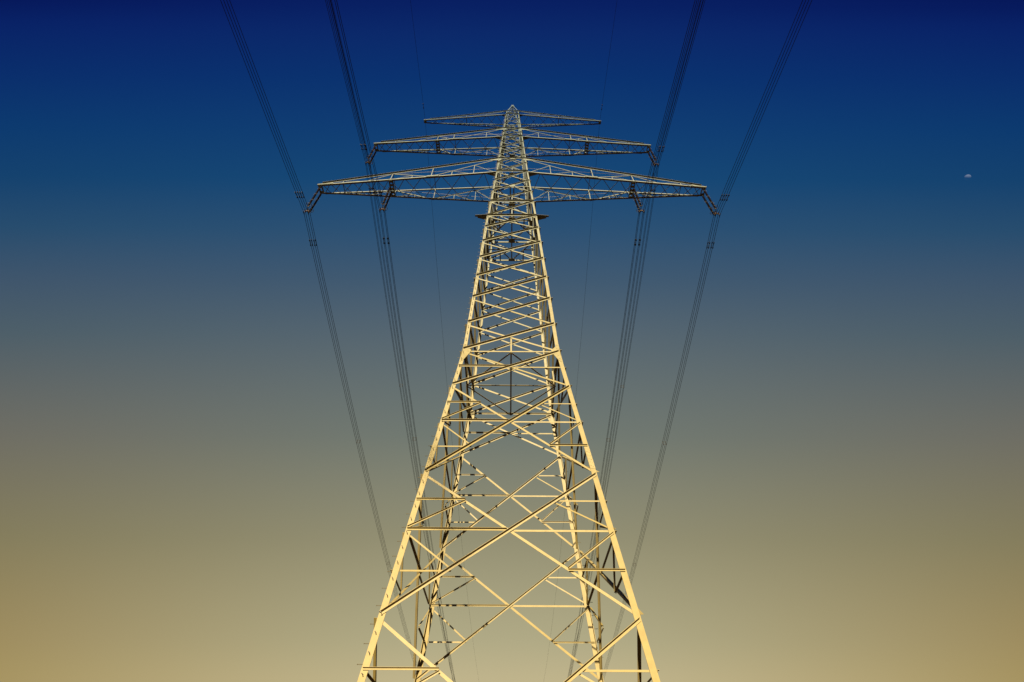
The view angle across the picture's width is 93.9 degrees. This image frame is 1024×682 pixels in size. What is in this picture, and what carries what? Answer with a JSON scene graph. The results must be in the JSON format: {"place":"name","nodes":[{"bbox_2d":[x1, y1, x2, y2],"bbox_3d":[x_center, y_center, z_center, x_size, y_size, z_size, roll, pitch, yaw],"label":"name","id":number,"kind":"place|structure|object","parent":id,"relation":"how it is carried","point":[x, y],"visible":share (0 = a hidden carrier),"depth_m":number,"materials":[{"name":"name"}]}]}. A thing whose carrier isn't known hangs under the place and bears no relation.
{"place":"outdoors","nodes":[
{"label":"outdoors","id":0,"kind":"place"},
{"bbox_2d":[0,0,1023,681],"label":"sky","id":1,"kind":"structure","parent":0,"point":[838,496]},
{"bbox_3d":[-19.180,-12.089,44.763,0.540,0.704,0.720,0,-47,0],"label":"conductor yoke","id":2,"kind":"object","parent":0,"visible":0},
{"bbox_2d":[220,0,412,659],"bbox_3d":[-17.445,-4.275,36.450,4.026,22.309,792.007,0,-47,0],"label":"power conductor","id":3,"kind":"object","parent":2,"relation":"hanging from","point":[315,265],"visible":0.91,"depth_m":45.96,"materials":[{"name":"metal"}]},
{"bbox_2d":[223,0,412,655],"bbox_3d":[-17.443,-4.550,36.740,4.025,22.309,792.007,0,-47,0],"label":"power conductor","id":4,"kind":"object","parent":2,"relation":"hanging from","point":[317,266],"visible":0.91,"depth_m":46.39,"materials":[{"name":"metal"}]},
{"bbox_2d":[226,0,420,679],"bbox_3d":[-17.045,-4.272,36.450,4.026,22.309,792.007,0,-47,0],"label":"power conductor","id":5,"kind":"object","parent":2,"relation":"hanging from","point":[319,265],"visible":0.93,"depth_m":45.97,"materials":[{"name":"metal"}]},
{"bbox_2d":[229,0,421,679],"bbox_3d":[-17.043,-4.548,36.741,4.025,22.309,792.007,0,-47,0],"label":"power conductor","id":6,"kind":"object","parent":2,"relation":"hanging from","point":[320,262],"visible":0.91,"depth_m":46.39,"materials":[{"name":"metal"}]},
{"bbox_3d":[19.170,-11.867,44.821,0.540,0.704,0.720,0,-47,0],"label":"conductor yoke","id":7,"kind":"object","parent":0,"visible":0},
{"bbox_2d":[605,0,802,664],"bbox_3d":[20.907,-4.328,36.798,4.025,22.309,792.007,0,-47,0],"label":"power conductor","id":8,"kind":"object","parent":7,"relation":"hanging from","point":[702,266],"visible":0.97,"depth_m":46.18,"materials":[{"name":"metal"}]},
{"bbox_2d":[603,0,805,674],"bbox_3d":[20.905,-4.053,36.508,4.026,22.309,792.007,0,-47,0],"label":"power conductor","id":9,"kind":"object","parent":7,"relation":"hanging from","point":[703,269],"visible":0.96,"depth_m":45.93,"materials":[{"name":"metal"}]},
{"bbox_2d":[603,0,808,677],"bbox_3d":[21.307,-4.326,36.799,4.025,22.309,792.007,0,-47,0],"label":"power conductor","id":10,"kind":"object","parent":7,"relation":"hanging from","point":[706,266],"visible":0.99,"depth_m":46.41,"materials":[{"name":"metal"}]},
{"bbox_2d":[604,1,811,677],"bbox_3d":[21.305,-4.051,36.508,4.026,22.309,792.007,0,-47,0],"label":"power conductor","id":11,"kind":"object","parent":7,"relation":"hanging from","point":[707,269],"visible":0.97,"depth_m":45.85,"materials":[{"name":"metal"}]},
{"bbox_3d":[-12.213,-12.352,45.093,0.540,0.704,0.720,0,-47,0],"label":"conductor yoke","id":12,"kind":"object","parent":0,"visible":0},
{"bbox_2d":[328,0,452,679],"bbox_3d":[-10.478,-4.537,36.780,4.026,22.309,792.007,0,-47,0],"label":"power conductor","id":13,"kind":"object","parent":12,"relation":"hanging from","point":[386,260],"visible":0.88,"depth_m":46.17,"materials":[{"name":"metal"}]},
{"bbox_2d":[330,0,453,681],"bbox_3d":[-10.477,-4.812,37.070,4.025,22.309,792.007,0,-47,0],"label":"power conductor","id":14,"kind":"object","parent":12,"relation":"hanging from","point":[388,266],"visible":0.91,"depth_m":46.64,"materials":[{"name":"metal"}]},
{"bbox_2d":[334,0,454,679],"bbox_3d":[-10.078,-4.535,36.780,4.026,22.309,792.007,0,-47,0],"label":"power conductor","id":15,"kind":"object","parent":12,"relation":"hanging from","point":[391,267],"visible":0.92,"depth_m":46.13,"materials":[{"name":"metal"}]},
{"bbox_2d":[336,0,455,681],"bbox_3d":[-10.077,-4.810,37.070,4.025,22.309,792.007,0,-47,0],"label":"power conductor","id":16,"kind":"object","parent":12,"relation":"hanging from","point":[392,267],"visible":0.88,"depth_m":46.66,"materials":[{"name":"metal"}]},
{"bbox_3d":[12.206,-12.210,45.130,0.540,0.704,0.720,0,-47,0],"label":"conductor yoke","id":17,"kind":"object","parent":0,"visible":0},
{"bbox_2d":[568,1,694,673],"bbox_3d":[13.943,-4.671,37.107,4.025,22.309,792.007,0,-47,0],"label":"power conductor","id":18,"kind":"object","parent":17,"relation":"hanging from","point":[633,250],"visible":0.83,"depth_m":45.77,"materials":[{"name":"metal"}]},
{"bbox_2d":[568,1,696,676],"bbox_3d":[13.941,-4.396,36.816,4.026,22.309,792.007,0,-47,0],"label":"power conductor","id":19,"kind":"object","parent":17,"relation":"hanging from","point":[633,258],"visible":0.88,"depth_m":46.08,"materials":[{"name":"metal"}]},
{"bbox_2d":[570,1,700,673],"bbox_3d":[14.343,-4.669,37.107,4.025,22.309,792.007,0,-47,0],"label":"power conductor","id":20,"kind":"object","parent":17,"relation":"hanging from","point":[636,258],"visible":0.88,"depth_m":46.49,"materials":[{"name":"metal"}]},
{"bbox_2d":[571,1,702,671],"bbox_3d":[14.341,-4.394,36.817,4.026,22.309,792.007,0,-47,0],"label":"power conductor","id":21,"kind":"object","parent":17,"relation":"hanging from","point":[636,264],"visible":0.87,"depth_m":46.12,"materials":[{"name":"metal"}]},
{"bbox_3d":[-15.868,-19.632,52.742,0.540,0.704,0.720,0,-47,0],"label":"conductor yoke","id":22,"kind":"object","parent":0,"visible":0},
{"bbox_2d":[325,0,452,678],"bbox_3d":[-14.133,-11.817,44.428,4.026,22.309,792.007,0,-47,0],"label":"power conductor","id":23,"kind":"object","parent":22,"relation":"hanging from","point":[379,256],"visible":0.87,"depth_m":56.70,"materials":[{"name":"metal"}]},
{"bbox_2d":[327,2,451,671],"bbox_3d":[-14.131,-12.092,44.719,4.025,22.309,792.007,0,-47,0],"label":"power conductor","id":24,"kind":"object","parent":22,"relation":"hanging from","point":[381,262],"visible":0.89,"depth_m":57.65,"materials":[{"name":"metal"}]},
{"bbox_2d":[330,1,454,680],"bbox_3d":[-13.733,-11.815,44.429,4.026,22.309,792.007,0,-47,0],"label":"power conductor","id":25,"kind":"object","parent":22,"relation":"hanging from","point":[384,267],"visible":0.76,"depth_m":57.70,"materials":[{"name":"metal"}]},
{"bbox_2d":[331,0,454,678],"bbox_3d":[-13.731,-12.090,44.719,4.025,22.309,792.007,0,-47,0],"label":"power conductor","id":26,"kind":"object","parent":22,"relation":"hanging from","point":[383,255],"visible":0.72,"depth_m":57.11,"materials":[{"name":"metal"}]},
{"bbox_3d":[15.921,-19.448,52.790,0.540,0.704,0.720,0,-47,0],"label":"conductor yoke","id":27,"kind":"object","parent":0,"visible":0},
{"bbox_2d":[569,0,698,672],"bbox_3d":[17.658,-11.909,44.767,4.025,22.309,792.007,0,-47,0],"label":"power conductor","id":28,"kind":"object","parent":27,"relation":"hanging from","point":[639,262],"visible":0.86,"depth_m":58.19,"materials":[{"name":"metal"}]},
{"bbox_2d":[569,2,699,674],"bbox_3d":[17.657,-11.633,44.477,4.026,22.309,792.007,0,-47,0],"label":"power conductor","id":29,"kind":"object","parent":27,"relation":"hanging from","point":[642,248],"visible":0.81,"depth_m":56.67,"materials":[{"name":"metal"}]},
{"bbox_2d":[570,0,703,674],"bbox_3d":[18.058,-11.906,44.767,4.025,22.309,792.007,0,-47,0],"label":"power conductor","id":30,"kind":"object","parent":27,"relation":"hanging from","point":[638,290],"visible":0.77,"depth_m":59.94,"materials":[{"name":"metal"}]},
{"bbox_2d":[571,1,704,672],"bbox_3d":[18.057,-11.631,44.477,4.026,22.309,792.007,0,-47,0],"label":"power conductor","id":31,"kind":"object","parent":27,"relation":"hanging from","point":[644,258],"visible":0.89,"depth_m":56.44,"materials":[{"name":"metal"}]},
{"label":"ground","id":32,"kind":"structure","parent":0,"visible":0},
{"bbox_2d":[317,105,706,681],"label":"transmission pylon","id":33,"kind":"object","parent":32,"relation":"on","point":[555,351],"visible":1,"depth_m":27.75,"materials":[{"name":"metal"}]},
{"bbox_2d":[306,188,319,206],"bbox_3d":[-19.172,-13.966,46.321,0.574,3.879,0.434,0,-47,0],"label":"insulator string","id":34,"kind":"object","parent":33,"relation":"hanging from","point":[313,197],"visible":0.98,"depth_m":46.09,"materials":[{"name":"metal"}]},
{"bbox_2d":[309,193,321,212],"bbox_3d":[-19.175,-13.545,46.720,0.574,3.879,0.434,0,-47,0],"label":"insulator string","id":35,"kind":"object","parent":33,"relation":"hanging from","point":[315,202],"visible":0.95,"depth_m":46.52,"materials":[{"name":"metal"}]},
{"bbox_2d":[381,187,390,204],"bbox_3d":[-12.206,-14.164,46.583,0.574,3.692,0.434,0,-47,0],"label":"insulator string","id":36,"kind":"object","parent":33,"relation":"hanging from","point":[387,192],"visible":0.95,"depth_m":46.31,"materials":[{"name":"metal"}]},
{"bbox_2d":[384,192,391,210],"bbox_3d":[-12.209,-13.743,46.982,0.574,3.692,0.434,0,-47,0],"label":"insulator string","id":37,"kind":"object","parent":33,"relation":"hanging from","point":[388,201],"visible":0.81,"depth_m":47.00,"materials":[{"name":"metal"}]},
{"bbox_2d":[410,0,477,672],"bbox_3d":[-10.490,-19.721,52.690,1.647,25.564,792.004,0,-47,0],"label":"earth wire","id":38,"kind":"object","parent":33,"relation":"attached to","point":[435,247],"visible":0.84,"depth_m":67.77,"materials":[{"name":"metal"}]},
{"bbox_2d":[544,3,616,677],"bbox_3d":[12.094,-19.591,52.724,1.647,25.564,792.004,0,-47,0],"label":"earth wire","id":39,"kind":"object","parent":33,"relation":"hanging from","point":[587,265],"visible":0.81,"depth_m":69.01,"materials":[{"name":"metal"}]},
{"bbox_2d":[632,194,640,209],"bbox_3d":[12.211,-13.602,47.019,0.574,3.692,0.434,0,-47,0],"label":"insulator string","id":40,"kind":"object","parent":33,"relation":"hanging from","point":[635,199],"visible":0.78,"depth_m":47.14,"materials":[{"name":"metal"}]},
{"bbox_2d":[633,188,642,206],"bbox_3d":[12.214,-14.023,46.620,0.574,3.692,0.434,0,-47,0],"label":"insulator string","id":41,"kind":"object","parent":33,"relation":"hanging from","point":[638,200],"visible":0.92,"depth_m":46.31,"materials":[{"name":"metal"}]},
{"bbox_2d":[702,195,715,213],"bbox_3d":[19.175,-13.323,46.778,0.574,3.879,0.434,0,-47,0],"label":"insulator string","id":42,"kind":"object","parent":33,"relation":"hanging from","point":[708,205],"visible":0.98,"depth_m":46.68,"materials":[{"name":"metal"}]},
{"bbox_2d":[704,190,717,208],"bbox_3d":[19.178,-13.744,46.379,0.574,3.879,0.434,0,-47,0],"label":"insulator string","id":43,"kind":"object","parent":33,"relation":"hanging from","point":[710,200],"visible":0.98,"depth_m":46.03,"materials":[{"name":"metal"}]}
]}

